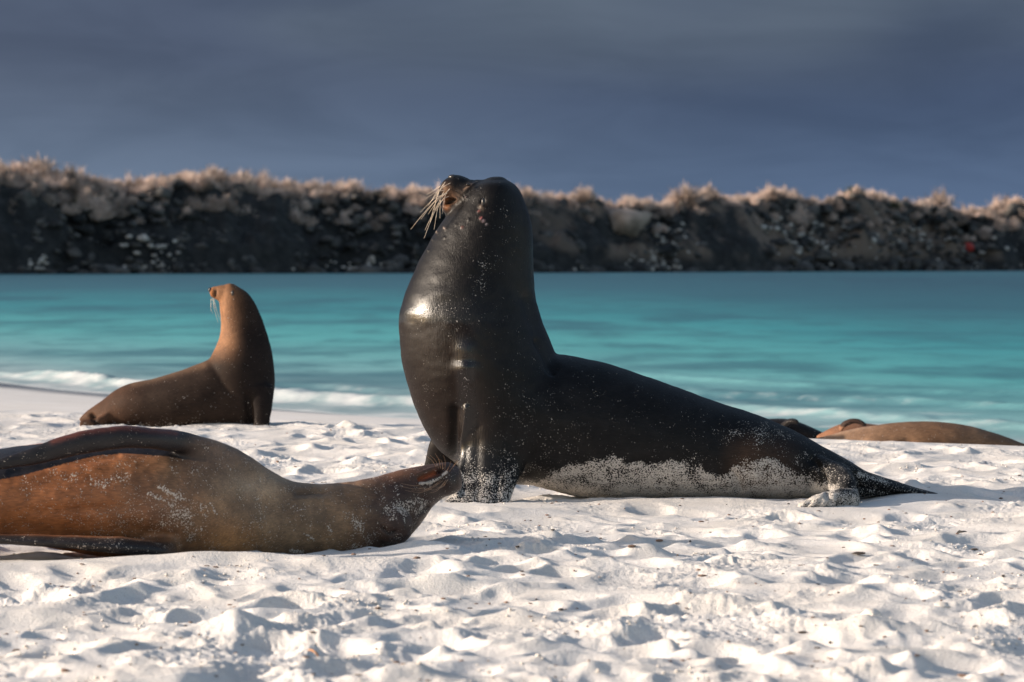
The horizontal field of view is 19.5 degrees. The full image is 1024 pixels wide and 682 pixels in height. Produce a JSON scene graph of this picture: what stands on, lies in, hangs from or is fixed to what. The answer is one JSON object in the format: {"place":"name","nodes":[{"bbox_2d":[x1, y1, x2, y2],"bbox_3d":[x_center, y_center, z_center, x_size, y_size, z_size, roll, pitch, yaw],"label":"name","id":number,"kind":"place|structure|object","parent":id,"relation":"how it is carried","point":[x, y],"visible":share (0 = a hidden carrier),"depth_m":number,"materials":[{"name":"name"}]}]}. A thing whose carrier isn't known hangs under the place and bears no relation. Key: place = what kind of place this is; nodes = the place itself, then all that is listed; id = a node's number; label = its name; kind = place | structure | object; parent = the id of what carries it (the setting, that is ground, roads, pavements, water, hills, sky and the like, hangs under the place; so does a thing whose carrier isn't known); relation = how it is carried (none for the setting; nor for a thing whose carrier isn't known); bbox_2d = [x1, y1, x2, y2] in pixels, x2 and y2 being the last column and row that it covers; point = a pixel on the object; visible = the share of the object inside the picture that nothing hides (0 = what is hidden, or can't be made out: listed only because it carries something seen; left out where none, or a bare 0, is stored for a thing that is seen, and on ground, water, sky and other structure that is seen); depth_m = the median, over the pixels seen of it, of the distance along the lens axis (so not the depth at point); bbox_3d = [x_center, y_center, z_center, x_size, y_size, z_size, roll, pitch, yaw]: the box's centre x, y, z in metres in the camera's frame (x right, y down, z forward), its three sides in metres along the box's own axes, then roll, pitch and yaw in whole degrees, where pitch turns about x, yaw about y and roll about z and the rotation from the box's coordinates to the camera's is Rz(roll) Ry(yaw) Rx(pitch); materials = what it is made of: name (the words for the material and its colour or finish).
{"place":"outdoors","nodes":[
{"label":"outdoors","id":0,"kind":"place"},
{"bbox_2d":[0,383,1023,681],"bbox_3d":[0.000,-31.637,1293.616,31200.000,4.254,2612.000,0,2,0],"label":"beach sand","id":1,"kind":"structure","parent":0,"point":[648,581],"depth_m":8.67,"materials":[{"name":"white sand"}]},
{"bbox_2d":[80,284,274,426],"bbox_3d":[-1.941,0.100,17.309,1.133,0.866,0.381,0,2,0],"label":"sea lion","id":2,"kind":"object","parent":1,"relation":"on","point":[231,379],"visible":0.83,"depth_m":17.17},
{"bbox_2d":[0,426,461,556],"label":"sea lion","id":3,"kind":"object","parent":1,"relation":"on","point":[115,491],"visible":0.89,"depth_m":9.65},
{"bbox_2d":[0,428,1023,681],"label":"beach grit","id":4,"kind":"object","parent":1,"relation":"on","point":[562,608],"visible":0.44,"depth_m":8.40,"materials":[{"name":"white sand"}]},
{"bbox_2d":[0,438,1023,681],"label":"sand crumbs","id":5,"kind":"object","parent":1,"relation":"on","point":[509,609],"visible":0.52,"depth_m":7.79,"materials":[{"name":"white sand"}]},
{"bbox_2d":[399,174,937,506],"bbox_3d":[0.640,-0.005,11.884,2.206,1.321,0.741,0,2,5],"label":"sea lion","id":6,"kind":"object","parent":1,"relation":"on","point":[506,397],"visible":0.96,"depth_m":11.79},
{"bbox_2d":[769,418,821,438],"bbox_3d":[1.615,0.552,17.992,0.504,0.188,0.310,1,2,21],"label":"sea lion","id":7,"kind":"object","parent":1,"relation":"on","point":[796,425],"visible":0.3,"depth_m":17.95},
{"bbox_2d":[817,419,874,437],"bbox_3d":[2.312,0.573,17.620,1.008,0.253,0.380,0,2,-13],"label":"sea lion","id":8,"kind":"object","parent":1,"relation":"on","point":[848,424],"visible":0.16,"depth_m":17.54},
{"bbox_2d":[860,608,881,615],"bbox_3d":[0.944,0.722,7.867,0.046,0.036,0.067,-1,2,-28],"label":"sand clod","id":9,"kind":"object","parent":1,"relation":"on","point":[876,612],"visible":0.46,"depth_m":7.85,"materials":[{"name":"white sand"}]},
{"bbox_2d":[815,421,1023,445],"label":"sea lion","id":10,"kind":"object","parent":1,"relation":"on","point":[931,432],"visible":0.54,"depth_m":16.69},
{"bbox_2d":[935,602,950,607],"bbox_3d":[1.161,0.718,8.061,0.047,0.029,0.043,0,2,0],"label":"sand clod","id":11,"kind":"object","parent":1,"relation":"on","point":[944,604],"visible":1,"depth_m":8.05,"materials":[{"name":"white sand"}]},
{"bbox_2d":[0,271,1023,442],"bbox_3d":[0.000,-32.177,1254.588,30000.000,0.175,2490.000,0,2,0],"label":"sea","id":12,"kind":"structure","parent":0,"point":[822,351],"depth_m":60.23,"materials":[{"name":"liquid"}]},
{"bbox_2d":[0,179,1023,273],"bbox_3d":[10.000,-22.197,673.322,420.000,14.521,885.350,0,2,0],"label":"island terrain","id":13,"kind":"structure","parent":0,"point":[268,244],"depth_m":380.64,"materials":[{"name":"black stone"}]},
{"bbox_2d":[11,152,63,179],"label":"dry bush","id":14,"kind":"object","parent":13,"relation":"on","point":[43,167],"visible":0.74,"depth_m":358.07,"materials":[{"name":"beige plant"}]},
{"bbox_2d":[137,234,149,241],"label":"boulder","id":15,"kind":"object","parent":13,"relation":"on","point":[143,238],"visible":1,"depth_m":354.55,"materials":[{"name":"grey stone"}]},
{"bbox_2d":[197,162,230,180],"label":"dry bush","id":16,"kind":"object","parent":13,"relation":"on","point":[212,171],"visible":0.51,"depth_m":371.38,"materials":[{"name":"beige plant"}]},
{"bbox_2d":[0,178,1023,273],"bbox_3d":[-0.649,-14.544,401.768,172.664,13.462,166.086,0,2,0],"label":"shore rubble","id":17,"kind":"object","parent":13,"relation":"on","point":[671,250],"visible":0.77,"depth_m":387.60,"materials":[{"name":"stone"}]},
{"bbox_2d":[0,154,1023,241],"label":"dry scrub","id":18,"kind":"object","parent":13,"relation":"on","point":[80,184],"visible":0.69,"depth_m":379.93,"materials":[{"name":"brown plant"}]},
{"bbox_2d":[28,210,1021,271],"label":"pale rubble","id":19,"kind":"object","parent":13,"relation":"on","point":[372,258],"visible":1,"depth_m":408.93,"materials":[{"name":"grey stone"}]},
{"bbox_2d":[518,185,536,197],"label":"dry bush","id":20,"kind":"object","parent":13,"relation":"on","point":[526,192],"visible":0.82,"depth_m":398.20,"materials":[{"name":"beige plant"}]},
{"bbox_2d":[570,181,598,201],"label":"dry bush","id":21,"kind":"object","parent":13,"relation":"on","point":[579,198],"visible":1,"depth_m":405.27,"materials":[{"name":"beige plant"}]},
{"bbox_2d":[607,208,652,236],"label":"rock outcrop","id":22,"kind":"object","parent":13,"relation":"on","point":[630,222],"visible":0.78,"depth_m":405.35,"materials":[{"name":"grey stone"}]},
{"bbox_2d":[660,182,713,203],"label":"dry bush","id":23,"kind":"object","parent":13,"relation":"on","point":[689,196],"visible":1,"depth_m":422.20,"materials":[{"name":"beige plant"}]},
{"bbox_2d":[842,185,865,195],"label":"green shrub","id":24,"kind":"object","parent":13,"relation":"on","point":[850,190],"visible":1,"depth_m":451.15,"materials":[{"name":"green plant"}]},
{"bbox_2d":[887,201,903,207],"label":"green shrub","id":25,"kind":"object","parent":13,"relation":"on","point":[894,205],"visible":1,"depth_m":455.08,"materials":[{"name":"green plant"}]},
{"bbox_2d":[923,184,956,208],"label":"dry bush","id":26,"kind":"object","parent":13,"relation":"on","point":[939,199],"visible":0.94,"depth_m":467.06,"materials":[{"name":"beige plant"}]},
{"bbox_2d":[964,242,974,252],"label":"shore marker","id":27,"kind":"object","parent":13,"relation":"on","point":[969,247],"visible":1,"depth_m":463.19,"materials":[{"name":"red paint"}]},
{"bbox_2d":[0,0,1023,209],"label":"sky","id":28,"kind":"structure","parent":0,"point":[903,98],"materials":[{"name":"blue"}]}
]}

